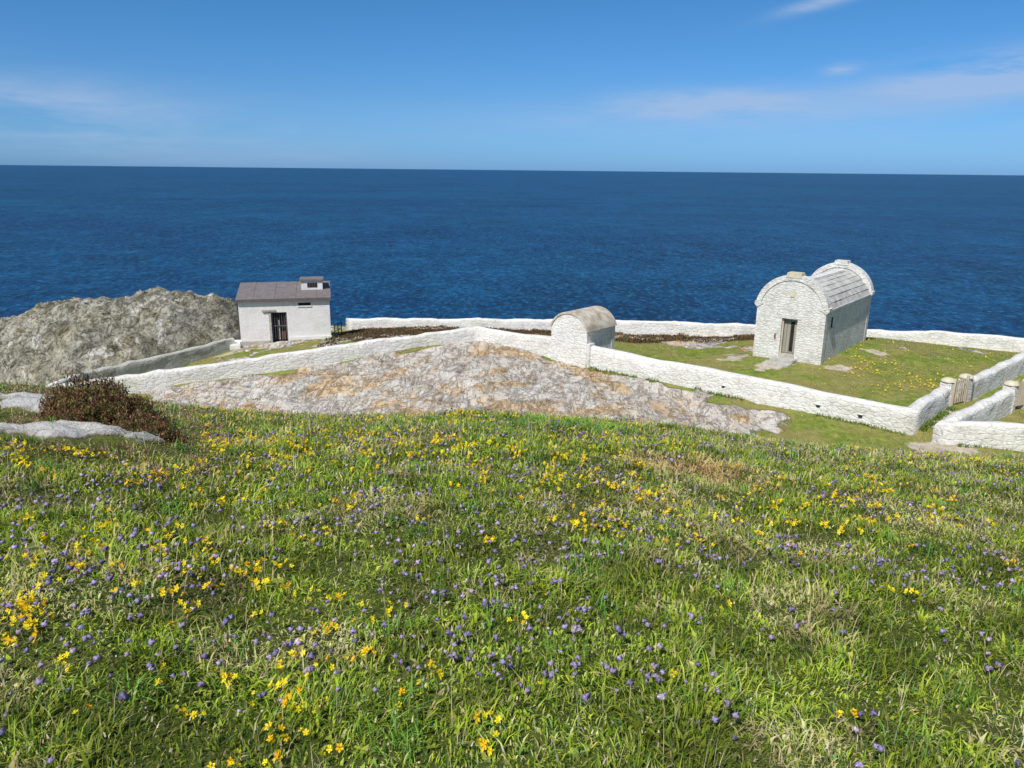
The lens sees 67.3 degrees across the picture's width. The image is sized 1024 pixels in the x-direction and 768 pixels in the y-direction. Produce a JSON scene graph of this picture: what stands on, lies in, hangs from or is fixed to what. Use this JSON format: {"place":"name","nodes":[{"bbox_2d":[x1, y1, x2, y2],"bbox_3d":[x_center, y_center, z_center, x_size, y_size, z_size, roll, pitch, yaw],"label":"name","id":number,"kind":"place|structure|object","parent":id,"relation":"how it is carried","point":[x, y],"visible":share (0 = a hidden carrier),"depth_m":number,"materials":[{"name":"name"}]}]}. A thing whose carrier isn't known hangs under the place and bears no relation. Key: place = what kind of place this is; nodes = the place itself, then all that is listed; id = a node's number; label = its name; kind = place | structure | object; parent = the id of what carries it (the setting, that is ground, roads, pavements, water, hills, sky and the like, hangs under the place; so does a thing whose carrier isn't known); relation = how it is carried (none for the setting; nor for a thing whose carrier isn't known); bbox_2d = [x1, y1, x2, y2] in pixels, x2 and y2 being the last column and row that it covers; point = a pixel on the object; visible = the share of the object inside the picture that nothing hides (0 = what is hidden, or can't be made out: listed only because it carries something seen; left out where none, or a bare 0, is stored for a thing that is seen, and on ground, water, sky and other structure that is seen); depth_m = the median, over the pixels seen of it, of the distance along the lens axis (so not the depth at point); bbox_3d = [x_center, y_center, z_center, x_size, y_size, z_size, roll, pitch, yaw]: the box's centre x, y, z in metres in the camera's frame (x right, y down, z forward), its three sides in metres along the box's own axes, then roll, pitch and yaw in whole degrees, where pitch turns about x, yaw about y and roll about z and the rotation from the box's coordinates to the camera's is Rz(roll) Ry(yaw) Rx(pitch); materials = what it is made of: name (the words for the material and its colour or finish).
{"place":"outdoors","nodes":[
{"label":"outdoors","id":0,"kind":"place"},
{"bbox_2d":[0,286,1023,767],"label":"ground","id":1,"kind":"structure","parent":0,"point":[42,344],"depth_m":5.59,"materials":[{"name":"green plant"}]},
{"bbox_2d":[36,363,189,444],"bbox_3d":[-4.140,0.232,8.070,2.373,0.738,1.059,10,18,31],"label":"heather bush","id":2,"kind":"object","parent":1,"relation":"on","point":[87,402],"visible":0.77,"depth_m":8.07,"materials":[{"name":"heather leaves"},{"name":"heather flowers"},{"name":"woody twigs"}]},
{"bbox_2d":[79,338,234,380],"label":"bare stone wall","id":3,"kind":"structure","parent":1,"relation":"on","point":[181,358],"depth_m":46.73,"materials":[{"name":"grey stone"}]},
{"bbox_2d":[230,276,331,349],"bbox_3d":[-15.547,-4.481,51.944,6.620,5.060,4.500,-3,16,-13],"label":"white flat roofed hut","id":4,"kind":"object","parent":1,"relation":"on","point":[270,312],"visible":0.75,"depth_m":50.81,"materials":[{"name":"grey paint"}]},
{"bbox_2d":[271,312,287,341],"bbox_3d":[-15.379,-3.310,51.119,1.000,3.050,0.060,-3,16,-13],"label":"door","id":5,"kind":"structure","parent":4,"relation":"in","point":[278,314],"depth_m":50.93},
{"bbox_2d":[298,303,310,305],"bbox_3d":[-13.657,-5.254,50.632,0.800,0.190,0.012,-3,16,-13],"label":"slit window","id":6,"kind":"structure","parent":4,"relation":"in","point":[299,304],"depth_m":50.62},
{"bbox_2d":[307,283,316,286],"bbox_3d":[-13.521,-6.696,52.068,0.650,0.300,0.018,-3,16,-13],"label":"turret window","id":7,"kind":"structure","parent":4,"relation":"in","point":[311,284],"depth_m":52.06,"materials":[{"name":"grey glass"}]},
{"bbox_2d":[334,321,341,336],"bbox_3d":[-11.820,-3.484,52.341,0.060,1.400,1.089,4,16,13],"label":"iron railing","id":8,"kind":"object","parent":1,"relation":"on","point":[338,329],"visible":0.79,"depth_m":52.25,"materials":[{"name":"black metal"}]},
{"bbox_2d":[46,326,950,434],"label":"whitewashed stone wall","id":9,"kind":"structure","parent":1,"relation":"on","point":[912,418],"depth_m":39.23,"materials":[{"name":"white stone"}]},
{"bbox_2d":[0,379,1023,767],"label":"meadow grass","id":10,"kind":"structure","parent":1,"relation":"on","point":[824,465],"depth_m":4.01,"materials":[{"name":"green plant"}]},
{"bbox_2d":[0,404,1023,767],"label":"yellow trefoil flowers","id":11,"kind":"object","parent":1,"relation":"on","point":[24,606],"visible":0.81,"depth_m":5.07,"materials":[{"name":"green plant"}]},
{"bbox_2d":[0,405,1023,767],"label":"purple scabious flowers","id":12,"kind":"object","parent":1,"relation":"on","point":[122,695],"visible":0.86,"depth_m":4.32,"materials":[{"name":"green plant"}]},
{"bbox_2d":[131,324,1023,455],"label":"headland turf","id":13,"kind":"structure","parent":1,"relation":"on","point":[367,333],"depth_m":48.01,"materials":[{"name":"green plant"}]},
{"bbox_2d":[550,306,616,367],"bbox_3d":[3.945,-2.218,42.312,2.658,3.850,2.720,14,20,40],"label":"barrel roofed stone hut","id":14,"kind":"object","parent":1,"relation":"on","point":[577,335],"visible":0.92,"depth_m":41.31,"materials":[{"name":"white stone"}]},
{"bbox_2d":[346,317,1023,352],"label":"whitewashed stone wall","id":15,"kind":"structure","parent":1,"relation":"on","point":[982,341],"depth_m":54.66,"materials":[{"name":"white stone"}]},
{"bbox_2d":[762,360,791,367],"bbox_3d":[14.046,-0.747,40.886,1.400,0.780,0.697,13,20,37],"label":"step","id":16,"kind":"object","parent":1,"relation":"on","point":[775,363],"visible":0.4,"depth_m":40.65,"materials":[{"name":"stone"}]},
{"bbox_2d":[769,356,796,363],"bbox_3d":[14.528,-0.985,41.350,1.240,0.800,0.697,13,20,37],"label":"step","id":17,"kind":"object","parent":1,"relation":"on","point":[783,359],"visible":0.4,"depth_m":41.05,"materials":[{"name":"stone"}]},
{"bbox_2d":[753,280,828,364],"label":"front gable","id":18,"kind":"structure","parent":1,"relation":"on","point":[805,303],"depth_m":40.83,"materials":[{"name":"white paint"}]},
{"bbox_2d":[778,353,793,358],"bbox_3d":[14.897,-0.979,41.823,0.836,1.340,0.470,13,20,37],"label":"door sill","id":19,"kind":"structure","parent":18,"relation":"attached to","point":[786,355],"depth_m":41.53,"materials":[{"name":"grey stone"}]},
{"bbox_2d":[779,318,784,352],"bbox_3d":[14.612,-2.634,41.611,0.069,1.958,0.080,13,20,37],"label":"door jamb","id":20,"kind":"object","parent":19,"relation":"attached to","point":[782,335],"depth_m":41.58,"materials":[{"name":"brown wood"}]},
{"bbox_2d":[782,319,787,351],"bbox_3d":[14.768,-2.615,41.617,0.150,1.800,0.035,13,20,37],"label":"door plank","id":21,"kind":"object","parent":19,"relation":"attached to","point":[785,335],"depth_m":41.59,"materials":[{"name":"grey wood"}]},
{"bbox_2d":[785,320,790,352],"bbox_3d":[14.903,-2.584,41.511,0.150,1.800,0.035,13,20,37],"label":"door plank","id":22,"kind":"object","parent":19,"relation":"attached to","point":[788,335],"depth_m":41.49,"materials":[{"name":"grey wood"}]},
{"bbox_2d":[792,320,796,352],"bbox_3d":[15.175,-2.522,41.299,0.150,1.800,0.035,13,20,37],"label":"door plank","id":23,"kind":"object","parent":19,"relation":"attached to","point":[794,336],"depth_m":41.28,"materials":[{"name":"wood"}]},
{"bbox_2d":[781,320,793,353],"bbox_3d":[15.005,-2.597,41.489,0.800,1.960,0.060,13,20,37],"label":"door leaf","id":24,"kind":"object","parent":18,"relation":"in","point":[786,338],"visible":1,"depth_m":41.65,"materials":[{"name":"wood"}]},
{"bbox_2d":[778,314,801,319],"bbox_3d":[14.864,-3.590,41.020,1.240,0.198,0.220,13,20,37],"label":"door lintel","id":25,"kind":"structure","parent":18,"relation":"attached to","point":[790,316],"depth_m":40.92,"materials":[{"name":"white stone"}]},
{"bbox_2d":[788,322,794,350],"bbox_3d":[15.040,-2.542,41.368,0.180,1.600,0.020,13,20,37],"label":"door gap","id":26,"kind":"object","parent":18,"relation":"in","point":[791,335],"depth_m":41.35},
{"bbox_2d":[790,291,794,297],"bbox_3d":[14.810,-4.738,40.615,0.280,0.330,0.030,13,20,37],"label":"name plate","id":27,"kind":"object","parent":18,"relation":"attached to","point":[792,293],"visible":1,"depth_m":40.59,"materials":[{"name":"stone"}]},
{"bbox_2d":[786,271,805,278],"bbox_3d":[14.965,-5.743,40.521,0.840,0.260,0.570,13,20,37],"label":"front cap stone","id":28,"kind":"object","parent":18,"relation":"on","point":[791,274],"visible":0.93,"depth_m":40.34,"materials":[{"name":"beige stone"}]},
{"bbox_2d":[823,296,868,362],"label":"side wall","id":29,"kind":"structure","parent":1,"relation":"on","point":[848,330],"depth_m":43.01,"materials":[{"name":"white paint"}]},
{"bbox_2d":[833,294,870,310],"bbox_3d":[18.779,-4.583,42.871,0.390,0.078,7.300,13,20,37],"label":"eaves course","id":30,"kind":"object","parent":29,"relation":"on","point":[851,302],"visible":0.43,"depth_m":42.59,"materials":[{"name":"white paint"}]},
{"bbox_2d":[821,307,832,314],"bbox_3d":[16.326,-3.835,39.906,0.450,0.440,0.540,13,20,37],"label":"kneeler","id":31,"kind":"object","parent":30,"relation":"on","point":[828,311],"visible":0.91,"depth_m":39.71,"materials":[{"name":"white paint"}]},
{"bbox_2d":[821,267,871,340],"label":"gable","id":32,"kind":"structure","parent":1,"relation":"on","point":[854,273],"depth_m":46.18,"materials":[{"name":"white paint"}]},
{"bbox_2d":[834,259,850,265],"bbox_3d":[19.938,-7.332,46.410,0.840,0.260,0.570,13,20,37],"label":"cap stone","id":33,"kind":"object","parent":32,"relation":"on","point":[841,262],"visible":0.93,"depth_m":46.24,"materials":[{"name":"white stone"}]},
{"bbox_2d":[819,341,991,390],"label":"yellow ragwort flowers","id":34,"kind":"object","parent":1,"relation":"on","point":[898,369],"visible":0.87,"depth_m":39.34,"materials":[{"name":"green plant"}]},
{"bbox_2d":[940,381,952,400],"bbox_3d":[19.544,0.659,34.695,0.500,1.600,0.500,-10,19,-34],"label":"shaft","id":35,"kind":"object","parent":1,"relation":"on","point":[946,384],"visible":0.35,"depth_m":34.34,"materials":[{"name":"white stone"}]},
{"bbox_2d":[941,377,954,382],"bbox_3d":[19.553,-0.207,34.454,0.620,0.182,0.620,-10,19,-34],"label":"cap","id":36,"kind":"object","parent":35,"relation":"on","point":[948,379],"visible":1,"depth_m":34.29,"materials":[{"name":"stone"}]},
{"bbox_2d":[950,375,969,405],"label":"wooden gate","id":37,"kind":"structure","parent":1,"relation":"on","point":[958,391],"depth_m":34.59,"materials":[{"name":"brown wood"}]},
{"bbox_2d":[957,378,973,401],"bbox_3d":[20.746,0.484,35.369,0.500,1.600,0.500,-10,19,-34],"label":"shaft","id":38,"kind":"object","parent":1,"relation":"on","point":[970,386],"visible":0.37,"depth_m":35.12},
{"bbox_2d":[959,373,973,378],"bbox_3d":[20.755,-0.383,35.128,0.620,0.182,0.620,-10,19,-34],"label":"cap","id":39,"kind":"object","parent":38,"relation":"on","point":[963,375],"visible":0.91,"depth_m":35.01,"materials":[{"name":"stone"}]},
{"bbox_2d":[931,389,1023,451],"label":"whitewashed stone wall","id":40,"kind":"structure","parent":1,"relation":"on","point":[977,423],"depth_m":30.29,"materials":[{"name":"white stone"}]},
{"bbox_2d":[970,352,1023,400],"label":"whitewashed stone wall","id":41,"kind":"structure","parent":1,"relation":"on","point":[997,375],"depth_m":37.47,"materials":[{"name":"white stone"}]},
{"bbox_2d":[1003,385,1018,411],"bbox_3d":[22.093,0.806,34.261,0.500,1.600,0.500,-10,19,-34],"label":"shaft","id":42,"kind":"object","parent":1,"relation":"on","point":[1015,388],"visible":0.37,"depth_m":33.98,"materials":[{"name":"white stone"}]},
{"bbox_2d":[1003,380,1019,385],"bbox_3d":[22.102,-0.061,34.020,0.620,0.182,0.620,-10,19,-34],"label":"cap","id":43,"kind":"object","parent":42,"relation":"on","point":[1011,383],"visible":1,"depth_m":33.86,"materials":[{"name":"stone"}]},
{"bbox_2d":[1016,381,1023,407],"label":"wooden gate","id":44,"kind":"structure","parent":1,"relation":"on","point":[1020,399],"depth_m":34.26,"materials":[{"name":"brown wood"}]},
{"bbox_2d":[0,165,1023,337],"bbox_3d":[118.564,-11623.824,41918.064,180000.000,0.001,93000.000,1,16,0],"label":"sea","id":45,"kind":"structure","parent":0,"point":[926,252],"depth_m":532.65,"materials":[{"name":"blue liquid"}]},
{"bbox_2d":[0,0,1023,174],"label":"sky","id":46,"kind":"structure","parent":0,"point":[743,86],"materials":[{"name":"blue"}]},
{"bbox_3d":[16.172,-3.310,45.417,0.430,3.930,7.460,13,20,37],"label":"side wall","id":47,"kind":"object","parent":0,"visible":0},
{"bbox_3d":[17.440,-5.454,43.767,3.480,1.110,7.460,13,20,37],"label":"roof vault","id":48,"kind":"object","parent":47,"relation":"on","visible":0},
{"bbox_2d":[756,275,830,310],"bbox_3d":[14.954,-4.946,40.739,3.858,1.693,0.520,13,20,37],"label":"front coping","id":49,"kind":"object","parent":48,"relation":"on","point":[817,288],"visible":0.88,"depth_m":40.01,"materials":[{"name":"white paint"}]},
{"bbox_2d":[808,271,869,308],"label":"roof slates","id":50,"kind":"object","parent":48,"relation":"on","point":[842,288],"visible":0.48,"depth_m":43.14,"materials":[{"name":"stone"}]},
{"bbox_2d":[811,263,873,290],"bbox_3d":[19.933,-6.537,46.635,3.858,1.693,0.520,13,20,37],"label":"coping","id":51,"kind":"object","parent":48,"relation":"on","point":[862,274],"visible":0.8,"depth_m":45.85,"materials":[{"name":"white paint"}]}
]}

